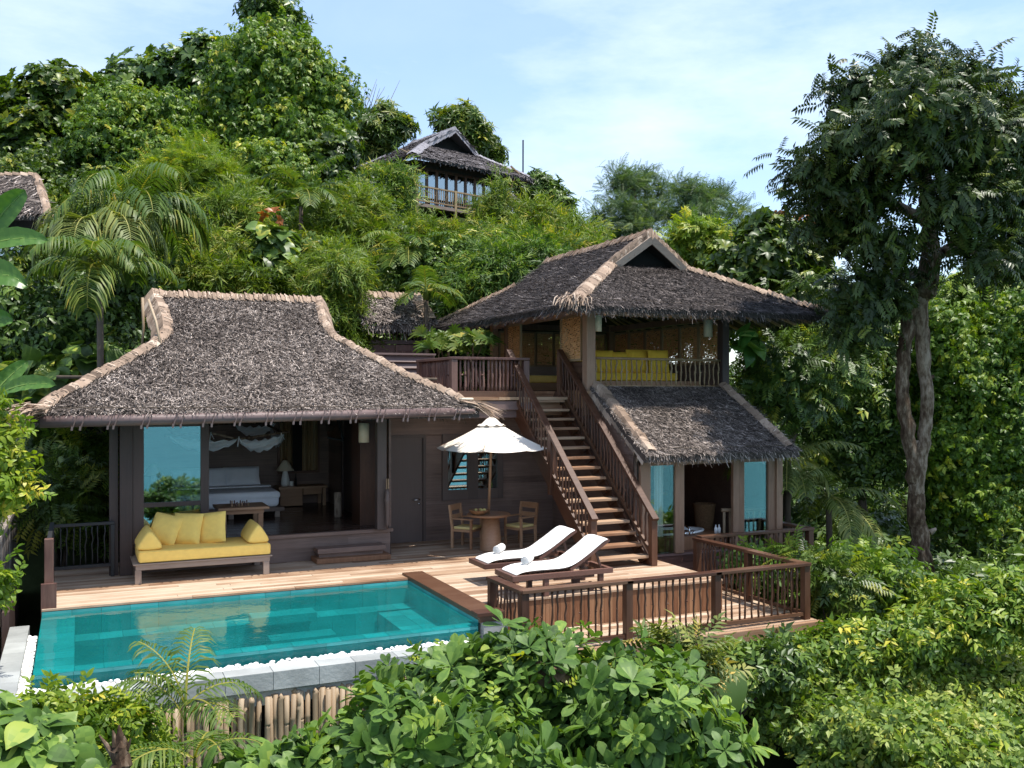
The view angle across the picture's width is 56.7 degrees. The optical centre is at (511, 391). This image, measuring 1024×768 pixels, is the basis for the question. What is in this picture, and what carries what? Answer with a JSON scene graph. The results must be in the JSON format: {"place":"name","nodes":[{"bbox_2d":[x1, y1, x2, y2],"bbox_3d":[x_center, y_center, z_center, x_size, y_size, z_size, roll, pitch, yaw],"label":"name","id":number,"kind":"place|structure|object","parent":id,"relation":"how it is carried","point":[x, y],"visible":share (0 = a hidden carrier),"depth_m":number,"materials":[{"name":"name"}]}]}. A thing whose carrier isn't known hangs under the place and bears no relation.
{"place":"outdoors","nodes":[
{"label":"outdoors","id":0,"kind":"place"},
{"bbox_2d":[2,533,722,652],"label":"deck","id":1,"kind":"structure","parent":0,"point":[440,560],"depth_m":15.48,"materials":[{"name":"brown wood"}]},
{"bbox_2d":[41,521,114,617],"bbox_3d":[-6.688,2.735,14.718,1.040,1.230,2.233,0,0,-25],"label":"side railing","id":2,"kind":"object","parent":1,"relation":"on","point":[49,593],"visible":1,"depth_m":15.52,"materials":[{"name":"brown wood"}]},
{"bbox_2d":[130,537,272,584],"bbox_3d":[-5.272,2.840,16.093,2.200,0.520,1.030,0,0,-25],"label":"daybed","id":3,"kind":"object","parent":1,"relation":"on","point":[232,550],"visible":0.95,"depth_m":15.69,"materials":[{"name":"fabric"}]},
{"bbox_2d":[0,571,507,714],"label":"swimming pool","id":4,"kind":"structure","parent":1,"relation":"in","point":[265,628],"depth_m":13.61,"materials":[{"name":"liquid"}]},
{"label":"pool water","id":5,"kind":"structure","parent":4,"relation":"in","visible":0},
{"bbox_2d":[17,635,468,693],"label":"pebbles","id":6,"kind":"object","parent":5,"relation":"in","point":[29,659],"visible":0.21,"depth_m":11.71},
{"bbox_2d":[5,288,505,575],"bbox_3d":[-5.325,0.554,18.773,8.404,5.093,8.169,0,0,-25],"label":"bedroom villa","id":7,"kind":"object","parent":1,"relation":"on","point":[302,371],"visible":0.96,"depth_m":17.21,"materials":[{"name":"plant"}]},
{"bbox_2d":[133,424,208,544],"bbox_3d":[-5.857,1.570,16.314,1.238,2.060,0.060,0,0,-25],"label":"sliding door","id":8,"kind":"structure","parent":7,"relation":"in","point":[139,505],"depth_m":16.10,"materials":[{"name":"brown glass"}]},
{"bbox_2d":[165,484,283,518],"bbox_3d":[-6.151,2.325,20.201,2.170,0.550,2.150,0,0,-25],"label":"bed","id":9,"kind":"object","parent":7,"relation":"on","point":[268,495],"visible":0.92,"depth_m":19.53,"materials":[{"name":"fabric"}]},
{"bbox_2d":[164,422,289,452],"bbox_3d":[-6.129,0.987,20.309,2.603,0.620,1.620,0,0,-25],"label":"bed canopy","id":10,"kind":"object","parent":7,"relation":"hanging from","point":[275,439],"visible":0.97,"depth_m":19.90,"materials":[{"name":"white fabric"}]},
{"bbox_2d":[277,421,319,473],"bbox_3d":[-4.933,1.200,21.970,0.960,1.400,0.110,0,0,-25],"label":"interior window","id":11,"kind":"structure","parent":7,"relation":"in","point":[301,446],"depth_m":21.99,"materials":[{"name":"brown wood"}]},
{"bbox_2d":[274,483,327,505],"bbox_3d":[-4.820,2.375,21.653,1.100,0.450,0.580,0,0,-25],"label":"bedside desk","id":12,"kind":"object","parent":7,"relation":"on","point":[291,495],"visible":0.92,"depth_m":21.40,"materials":[{"name":"brown wood"}]},
{"bbox_2d":[341,420,351,512],"bbox_3d":[-3.488,1.550,20.405,0.080,2.100,1.200,0,0,-25],"label":"doorway","id":13,"kind":"structure","parent":7,"relation":"in","point":[346,445],"depth_m":20.65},
{"bbox_2d":[390,391,567,542],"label":"service wing","id":14,"kind":"structure","parent":1,"relation":"on","point":[430,482],"depth_m":19.78,"materials":[{"name":"wood"}]},
{"bbox_2d":[390,435,425,542],"bbox_3d":[-2.212,2.000,19.423,0.940,2.200,0.128,0,0,-25],"label":"door","id":15,"kind":"structure","parent":14,"relation":"in","point":[408,452],"depth_m":19.49,"materials":[{"name":"brown wood"}]},
{"bbox_2d":[408,323,465,357],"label":"fan palm","id":16,"kind":"object","parent":14,"relation":"on","point":[438,339],"visible":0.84,"depth_m":21.80,"materials":[{"name":"green plant"}]},
{"bbox_2d":[442,434,502,500],"bbox_3d":[-0.841,1.590,20.079,1.380,1.380,0.120,0,0,-25],"label":"window","id":17,"kind":"structure","parent":14,"relation":"in","point":[465,476],"depth_m":20.02,"materials":[{"name":"brown wood"}]},
{"bbox_2d":[416,357,529,396],"bbox_3d":[-0.864,-0.282,20.060,1.726,0.804,2.145,0,0,-25],"label":"terrace railing","id":18,"kind":"object","parent":14,"relation":"on","point":[444,371],"visible":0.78,"depth_m":19.18,"materials":[{"name":"brown wood"}]},
{"bbox_2d":[447,326,505,390],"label":"fan palm","id":19,"kind":"object","parent":14,"relation":"on","point":[469,341],"visible":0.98,"depth_m":21.36,"materials":[{"name":"green plant"}]},
{"bbox_2d":[467,511,510,551],"bbox_3d":[-0.456,2.740,18.495,0.860,0.720,0.860,0,0,-25],"label":"round table","id":20,"kind":"object","parent":1,"relation":"on","point":[490,535],"visible":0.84,"depth_m":18.35,"materials":[{"name":"brown wood"}]},
{"bbox_2d":[436,411,546,512],"bbox_3d":[-0.401,1.376,18.520,2.044,2.011,2.045,0,0,29],"label":"parasol","id":21,"kind":"object","parent":20,"relation":"on","point":[490,434],"visible":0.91,"depth_m":18.08,"materials":[{"name":"fabric"}]},
{"bbox_2d":[469,525,576,583],"bbox_3d":[0.207,2.693,15.708,1.720,0.814,0.680,0,0,-25],"label":"sun lounger","id":22,"kind":"object","parent":1,"relation":"on","point":[547,544],"visible":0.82,"depth_m":15.59,"materials":[{"name":"fabric"}]},
{"bbox_2d":[495,534,612,596],"bbox_3d":[0.654,2.693,14.736,1.720,0.813,0.680,0,0,-25],"label":"sun lounger","id":23,"kind":"object","parent":1,"relation":"on","point":[571,559],"visible":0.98,"depth_m":14.62,"materials":[{"name":"fabric"}]},
{"bbox_2d":[506,349,658,568],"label":"staircase","id":24,"kind":"structure","parent":1,"relation":"on","point":[548,467],"depth_m":17.97,"materials":[{"name":"brown wood"}]},
{"bbox_2d":[0,0,1023,382],"label":"sky","id":25,"kind":"structure","parent":0,"point":[709,87],"materials":[{"name":"blue"}]},
{"bbox_2d":[16,182,1014,767],"bbox_3d":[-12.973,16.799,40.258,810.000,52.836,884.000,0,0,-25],"label":"ground","id":26,"kind":"structure","parent":0,"point":[30,600],"depth_m":19.46,"materials":[{"name":"soil"}]},
{"bbox_2d":[0,510,17,659],"bbox_3d":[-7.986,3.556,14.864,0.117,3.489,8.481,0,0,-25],"label":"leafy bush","id":27,"kind":"object","parent":26,"relation":"on","point":[7,545],"visible":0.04,"depth_m":16.09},
{"bbox_2d":[0,543,28,615],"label":"leafy bush","id":28,"kind":"object","parent":26,"relation":"on","point":[11,577],"visible":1,"depth_m":9.62,"materials":[{"name":"green plant"}]},
{"bbox_2d":[0,188,47,248],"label":"banana plant","id":29,"kind":"object","parent":26,"relation":"on","point":[12,202],"visible":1,"depth_m":14.90,"materials":[{"name":"green plant"}]},
{"bbox_2d":[0,259,55,394],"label":"banana plant","id":30,"kind":"object","parent":26,"relation":"on","point":[12,379],"visible":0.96,"depth_m":13.98,"materials":[{"name":"green plant"}]},
{"bbox_2d":[0,171,55,283],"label":"neighbour villa","id":31,"kind":"object","parent":26,"relation":"on","point":[36,206],"visible":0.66,"depth_m":29.15,"materials":[{"name":"plant"}]},
{"bbox_2d":[0,387,57,536],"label":"leafy bush","id":32,"kind":"object","parent":26,"relation":"on","point":[17,490],"visible":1,"depth_m":10.71,"materials":[{"name":"green plant"}]},
{"bbox_2d":[0,58,107,181],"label":"broadleaf tree","id":33,"kind":"object","parent":26,"relation":"on","point":[36,102],"visible":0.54,"depth_m":40.38,"materials":[{"name":"green plant"}]},
{"bbox_2d":[0,689,107,767],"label":"heart leaf bush","id":34,"kind":"object","parent":26,"relation":"on","point":[45,737],"visible":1,"depth_m":7.30,"materials":[{"name":"green plant"}]},
{"bbox_2d":[6,409,118,565],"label":"tree","id":35,"kind":"object","parent":26,"relation":"on","point":[75,467],"visible":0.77,"depth_m":17.61,"materials":[{"name":"green plant"}]},
{"bbox_2d":[0,327,131,566],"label":"understory tree","id":36,"kind":"object","parent":26,"relation":"on","point":[77,358],"visible":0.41,"depth_m":19.40,"materials":[{"name":"green plant"}]},
{"bbox_2d":[0,246,187,428],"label":"understory tree","id":37,"kind":"object","parent":26,"relation":"on","point":[43,320],"visible":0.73,"depth_m":20.38,"materials":[{"name":"green plant"}]},
{"bbox_2d":[20,201,168,436],"bbox_3d":[-9.096,-1.240,20.826,3.043,5.708,3.264,0,0,-25],"label":"palm tree","id":38,"kind":"object","parent":26,"relation":"on","point":[85,225],"visible":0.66,"depth_m":20.09,"materials":[{"name":"green plant"}]},
{"bbox_2d":[21,233,178,563],"bbox_3d":[-8.222,0.352,18.918,2.622,7.365,2.924,0,0,29],"label":"palm tree","id":39,"kind":"object","parent":26,"relation":"on","point":[104,250],"visible":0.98,"depth_m":18.36,"materials":[{"name":"green plant"}]},
{"bbox_2d":[12,668,197,767],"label":"leafy bush","id":40,"kind":"object","parent":26,"relation":"on","point":[106,715],"visible":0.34,"depth_m":9.32,"materials":[{"name":"green plant"}]},
{"bbox_2d":[37,75,218,189],"bbox_3d":[-15.968,-10.599,39.582,7.124,5.941,6.028,0,0,-25],"label":"vine covered tree","id":41,"kind":"object","parent":26,"relation":"on","point":[121,121],"visible":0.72,"depth_m":38.43,"materials":[{"name":"green plant"}]},
{"bbox_2d":[43,161,216,349],"bbox_3d":[-8.822,-2.209,21.964,3.519,5.761,3.704,0,0,1],"label":"palm tree","id":42,"kind":"object","parent":26,"relation":"on","point":[171,206],"visible":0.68,"depth_m":21.61,"materials":[{"name":"green plant"}]},
{"bbox_2d":[94,31,198,101],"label":"vine covered tree","id":43,"kind":"object","parent":26,"relation":"on","point":[160,68],"visible":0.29,"depth_m":45.02,"materials":[{"name":"green plant"}]},
{"bbox_2d":[95,118,266,205],"bbox_3d":[-11.984,-7.107,34.302,5.705,5.275,4.625,0,0,-25],"label":"feathery shrub","id":44,"kind":"object","parent":26,"relation":"on","point":[204,159],"visible":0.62,"depth_m":33.26,"materials":[{"name":"green plant"}]},
{"bbox_2d":[107,729,261,767],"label":"palm seedling","id":45,"kind":"object","parent":26,"relation":"on","point":[211,740],"visible":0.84,"depth_m":7.49,"materials":[{"name":"green plant"}]},
{"bbox_2d":[112,626,263,767],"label":"palm seedling","id":46,"kind":"object","parent":26,"relation":"on","point":[176,691],"visible":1,"depth_m":8.79,"materials":[{"name":"green plant"}]},
{"bbox_2d":[173,27,220,114],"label":"leaf tree","id":47,"kind":"object","parent":26,"relation":"on","point":[193,46],"visible":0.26,"depth_m":44.03,"materials":[{"name":"green plant"}]},
{"bbox_2d":[147,240,295,295],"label":"bamboo clump","id":48,"kind":"object","parent":26,"relation":"on","point":[202,274],"visible":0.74,"depth_m":24.46,"materials":[{"name":"green plant"}]},
{"bbox_2d":[164,172,292,267],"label":"bamboo clump","id":49,"kind":"object","parent":26,"relation":"on","point":[231,212],"visible":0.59,"depth_m":26.28,"materials":[{"name":"green plant"}]},
{"bbox_2d":[186,723,336,767],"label":"broadleaf shrub","id":50,"kind":"object","parent":26,"relation":"on","point":[285,752],"visible":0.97,"depth_m":7.20,"materials":[{"name":"green plant"}]},
{"bbox_2d":[235,207,305,291],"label":"climbing shrub","id":51,"kind":"object","parent":26,"relation":"on","point":[274,239],"visible":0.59,"depth_m":25.01,"materials":[{"name":"green plant"}]},
{"bbox_2d":[220,133,321,206],"bbox_3d":[-9.994,-8.184,37.864,4.481,4.150,3.290,0,0,23],"label":"vine mound","id":52,"kind":"object","parent":26,"relation":"on","point":[265,152],"visible":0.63,"depth_m":37.11,"materials":[{"name":"green plant"}]},
{"bbox_2d":[232,0,316,37],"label":"emergent tree","id":53,"kind":"object","parent":26,"relation":"on","point":[248,8],"visible":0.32,"depth_m":45.30,"materials":[{"name":"green plant"}]},
{"bbox_2d":[0,139,550,390],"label":"undergrowth","id":54,"kind":"object","parent":26,"relation":"on","point":[33,161],"visible":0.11,"depth_m":36.17,"materials":[{"name":"green plant"}]},
{"bbox_2d":[148,676,405,767],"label":"bamboo screen","id":55,"kind":"object","parent":26,"relation":"on","point":[273,718],"visible":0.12,"depth_m":11.18,"materials":[{"name":"wood"}]},
{"bbox_2d":[185,6,376,160],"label":"tall tree","id":56,"kind":"object","parent":26,"relation":"on","point":[272,78],"visible":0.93,"depth_m":41.06,"materials":[{"name":"green plant"}]},
{"bbox_2d":[242,154,349,232],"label":"palm tree","id":57,"kind":"object","parent":26,"relation":"on","point":[299,190],"visible":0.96,"depth_m":29.77,"materials":[{"name":"green plant"}]},
{"bbox_2d":[260,228,386,351],"bbox_3d":[-4.663,-1.794,24.603,3.564,5.194,3.162,0,0,35],"label":"bamboo clump","id":58,"kind":"object","parent":26,"relation":"on","point":[334,274],"visible":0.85,"depth_m":23.64,"materials":[{"name":"green plant"}]},
{"bbox_2d":[289,121,367,206],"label":"shrub","id":59,"kind":"object","parent":26,"relation":"on","point":[336,144],"visible":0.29,"depth_m":39.27,"materials":[{"name":"green plant"}]},
{"bbox_2d":[254,170,405,277],"bbox_3d":[-5.841,-4.734,30.816,5.308,5.480,4.419,0,0,-25],"label":"bamboo clump","id":60,"kind":"object","parent":26,"relation":"on","point":[358,212],"visible":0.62,"depth_m":30.48,"materials":[{"name":"green plant"}]},
{"bbox_2d":[269,169,414,254],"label":"shrub","id":61,"kind":"object","parent":26,"relation":"on","point":[340,179],"visible":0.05,"depth_m":33.42,"materials":[{"name":"green plant"}]},
{"bbox_2d":[352,82,421,166],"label":"glossy tree","id":62,"kind":"object","parent":26,"relation":"on","point":[387,125],"visible":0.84,"depth_m":53.10,"materials":[{"name":"green plant"}]},
{"bbox_2d":[347,142,441,219],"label":"bamboo clump","id":63,"kind":"object","parent":26,"relation":"on","point":[401,187],"visible":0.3,"depth_m":39.37,"materials":[{"name":"green plant"}]},
{"bbox_2d":[357,290,438,355],"bbox_3d":[-3.287,-1.284,25.143,2.424,2.771,2.512,0,0,-25],"label":"gatehouse","id":64,"kind":"object","parent":26,"relation":"on","point":[404,319],"visible":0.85,"depth_m":24.54,"materials":[{"name":"plant"}]},
{"bbox_2d":[357,230,472,290],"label":"palm tree","id":65,"kind":"object","parent":26,"relation":"on","point":[398,240],"visible":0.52,"depth_m":28.16,"materials":[{"name":"green plant"}]},
{"bbox_2d":[374,230,476,304],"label":"shrub","id":66,"kind":"object","parent":26,"relation":"on","point":[400,275],"visible":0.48,"depth_m":27.96,"materials":[{"name":"green plant"}]},
{"bbox_2d":[392,265,467,355],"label":"palm tree","id":67,"kind":"object","parent":26,"relation":"on","point":[423,281],"visible":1,"depth_m":24.42,"materials":[{"name":"green plant"}]},
{"bbox_2d":[390,204,473,255],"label":"bamboo clump","id":68,"kind":"object","parent":26,"relation":"on","point":[429,225],"visible":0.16,"depth_m":36.55,"materials":[{"name":"green plant"}]},
{"bbox_2d":[281,662,587,767],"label":"broadleaf shrub","id":69,"kind":"object","parent":26,"relation":"on","point":[401,725],"visible":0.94,"depth_m":7.33,"materials":[{"name":"green plant"}]},
{"bbox_2d":[352,126,536,217],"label":"hilltop villa","id":70,"kind":"object","parent":26,"relation":"on","point":[455,169],"visible":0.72,"depth_m":47.11,"materials":[{"name":"grey wood"}]},
{"bbox_2d":[415,166,502,210],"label":"window frame","id":71,"kind":"structure","parent":70,"relation":"in","point":[436,178],"depth_m":46.92,"materials":[{"name":"red wood"}]},
{"bbox_2d":[425,97,501,158],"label":"glossy tree","id":72,"kind":"object","parent":26,"relation":"on","point":[470,123],"visible":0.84,"depth_m":53.08,"materials":[{"name":"green plant"}]},
{"bbox_2d":[352,605,632,758],"bbox_3d":[-0.142,4.235,8.867,2.682,4.428,1.788,0,0,-4],"label":"broadleaf shrub","id":73,"kind":"object","parent":26,"relation":"on","point":[524,663],"visible":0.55,"depth_m":8.48,"materials":[{"name":"green plant"}]},
{"bbox_2d":[456,160,532,230],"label":"bamboo clump","id":74,"kind":"object","parent":26,"relation":"on","point":[498,203],"visible":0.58,"depth_m":36.50,"materials":[{"name":"green plant"}]},
{"bbox_2d":[415,217,583,318],"bbox_3d":[-0.397,-2.286,27.323,5.031,5.626,3.956,0,0,-25],"label":"bamboo clump","id":75,"kind":"object","parent":26,"relation":"on","point":[488,266],"visible":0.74,"depth_m":26.25,"materials":[{"name":"green plant"}]},
{"bbox_2d":[442,211,612,252],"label":"bamboo clump","id":76,"kind":"object","parent":26,"relation":"on","point":[589,240],"visible":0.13,"depth_m":32.53,"materials":[{"name":"green plant"}]},
{"bbox_2d":[512,166,580,214],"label":"glossy tree","id":77,"kind":"object","parent":26,"relation":"on","point":[545,181],"visible":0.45,"depth_m":51.17,"materials":[{"name":"green plant"}]},
{"bbox_2d":[509,186,627,242],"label":"bamboo clump","id":78,"kind":"object","parent":26,"relation":"on","point":[545,210],"visible":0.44,"depth_m":37.21,"materials":[{"name":"green plant"}]},
{"bbox_2d":[430,228,830,570],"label":"two storey pavilion","id":79,"kind":"structure","parent":26,"relation":"on","point":[680,446],"depth_m":19.74,"materials":[{"name":"wood"}]},
{"bbox_2d":[638,458,782,553],"bbox_3d":[3.684,2.350,19.031,3.330,2.500,1.280,0,0,-25],"label":"window frame","id":80,"kind":"structure","parent":79,"relation":"in","point":[755,483],"depth_m":18.75,"materials":[{"name":"brown wood"}]},
{"bbox_2d":[582,152,684,238],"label":"feathery tree","id":81,"kind":"object","parent":26,"relation":"on","point":[636,215],"visible":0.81,"depth_m":45.39,"materials":[{"name":"green plant"}]},
{"bbox_2d":[542,622,778,767],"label":"broadleaf shrub","id":82,"kind":"object","parent":26,"relation":"on","point":[637,714],"visible":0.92,"depth_m":8.06,"materials":[{"name":"green plant"}]},
{"bbox_2d":[548,576,822,657],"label":"deck","id":83,"kind":"structure","parent":26,"relation":"on","point":[744,629],"depth_m":14.73,"materials":[{"name":"brown wood"}]},
{"bbox_2d":[486,537,811,643],"bbox_3d":[1.808,3.153,15.230,5.113,0.894,2.936,0,0,-25],"label":"deck railing","id":84,"kind":"object","parent":83,"relation":"on","point":[748,569],"visible":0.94,"depth_m":14.22,"materials":[{"name":"red wood"}]},
{"bbox_2d":[696,522,814,577],"bbox_3d":[4.468,3.108,18.531,2.700,0.884,1.157,0,0,-25],"label":"balcony railing","id":85,"kind":"object","parent":83,"relation":"on","point":[809,534],"visible":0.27,"depth_m":18.18,"materials":[{"name":"red wood"}]},
{"bbox_2d":[620,609,756,713],"bbox_3d":[1.824,4.218,10.237,1.415,3.776,1.482,0,0,-25],"label":"lance leaf shrub","id":86,"kind":"object","parent":26,"relation":"on","point":[714,659],"visible":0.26,"depth_m":10.10,"materials":[{"name":"green plant"}]},
{"bbox_2d":[654,204,736,349],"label":"feathery shrub","id":87,"kind":"object","parent":26,"relation":"on","point":[689,239],"visible":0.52,"depth_m":26.38,"materials":[{"name":"green plant"}]},
{"bbox_2d":[660,167,761,354],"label":"feathery tree","id":88,"kind":"object","parent":26,"relation":"on","point":[705,198],"visible":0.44,"depth_m":43.57,"materials":[{"name":"green plant"}]},
{"bbox_2d":[729,322,769,369],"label":"heart leaf plant","id":89,"kind":"object","parent":26,"relation":"on","point":[750,344],"visible":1,"depth_m":19.87,"materials":[{"name":"green plant"}]},
{"bbox_2d":[716,535,803,645],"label":"shrub","id":90,"kind":"object","parent":26,"relation":"on","point":[759,548],"visible":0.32,"depth_m":16.81,"materials":[{"name":"green plant"}]},
{"bbox_2d":[704,621,823,767],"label":"shrub","id":91,"kind":"object","parent":26,"relation":"on","point":[778,663],"visible":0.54,"depth_m":13.11,"materials":[{"name":"green plant"}]},
{"bbox_2d":[695,205,836,409],"bbox_3d":[6.801,-0.395,24.841,3.891,9.060,2.595,0,0,14],"label":"leaf tree","id":92,"kind":"object","parent":26,"relation":"on","point":[757,248],"visible":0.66,"depth_m":24.30,"materials":[{"name":"green plant"}]},
{"bbox_2d":[722,429,862,536],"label":"palm tree","id":93,"kind":"object","parent":26,"relation":"on","point":[788,470],"visible":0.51,"depth_m":19.85,"materials":[{"name":"green plant"}]},
{"bbox_2d":[729,259,882,423],"bbox_3d":[7.152,0.390,24.385,5.017,7.592,2.813,0,0,-7],"label":"leafy tree","id":94,"kind":"object","parent":26,"relation":"on","point":[805,291],"visible":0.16,"depth_m":23.82,"materials":[{"name":"green plant"}]},
{"bbox_2d":[729,322,895,517],"bbox_3d":[6.982,1.227,22.574,3.730,6.662,3.210,0,0,-25],"label":"leafy tree","id":95,"kind":"object","parent":26,"relation":"on","point":[806,382],"visible":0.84,"depth_m":21.80,"materials":[{"name":"green plant"}]},
{"bbox_2d":[760,523,897,622],"bbox_3d":[5.153,3.695,15.579,2.200,3.060,1.411,0,0,15],"label":"shrub","id":96,"kind":"object","parent":26,"relation":"on","point":[837,581],"visible":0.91,"depth_m":15.29,"materials":[{"name":"green plant"}]},
{"bbox_2d":[783,468,903,549],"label":"palm tree","id":97,"kind":"object","parent":26,"relation":"on","point":[857,519],"visible":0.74,"depth_m":19.59,"materials":[{"name":"green plant"}]},
{"bbox_2d":[786,319,918,515],"bbox_3d":[8.970,1.063,24.406,3.752,6.418,3.338,0,0,-25],"label":"leafy tree","id":98,"kind":"object","parent":26,"relation":"on","point":[872,429],"visible":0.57,"depth_m":23.69,"materials":[{"name":"green plant"}]},
{"bbox_2d":[689,361,1023,600],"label":"undergrowth","id":99,"kind":"object","parent":26,"relation":"on","point":[950,560],"visible":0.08,"depth_m":22.46,"materials":[{"name":"green plant"}]},
{"bbox_2d":[774,535,942,624],"bbox_3d":[6.019,3.770,16.513,3.298,2.669,1.876,0,0,-1],"label":"shrub","id":100,"kind":"object","parent":26,"relation":"on","point":[887,570],"visible":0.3,"depth_m":16.12,"materials":[{"name":"green plant"}]},
{"bbox_2d":[740,559,1023,705],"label":"creeping shrub","id":101,"kind":"object","parent":26,"relation":"on","point":[960,617],"visible":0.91,"depth_m":13.80,"materials":[{"name":"green plant"}]},
{"bbox_2d":[742,617,1023,767],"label":"creepers","id":102,"kind":"object","parent":26,"relation":"on","point":[999,746],"visible":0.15,"depth_m":12.73,"materials":[{"name":"green plant"}]},
{"bbox_2d":[743,9,1023,572],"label":"canopy tree","id":103,"kind":"object","parent":26,"relation":"on","point":[919,120],"visible":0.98,"depth_m":17.93,"materials":[{"name":"green plant"}]},
{"bbox_2d":[743,574,1023,767],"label":"creepers","id":104,"kind":"object","parent":26,"relation":"on","point":[920,725],"visible":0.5,"depth_m":12.47,"materials":[{"name":"green plant"}]},
{"bbox_2d":[891,235,1020,554],"bbox_3d":[12.196,0.127,24.808,5.550,8.778,3.269,0,0,0],"label":"vine curtain","id":105,"kind":"object","parent":26,"relation":"on","point":[964,293],"visible":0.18,"depth_m":24.18,"materials":[{"name":"green plant"}]},
{"bbox_2d":[890,286,1023,556],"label":"vine curtain","id":106,"kind":"object","parent":26,"relation":"on","point":[975,470],"visible":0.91,"depth_m":22.34,"materials":[{"name":"green plant"}]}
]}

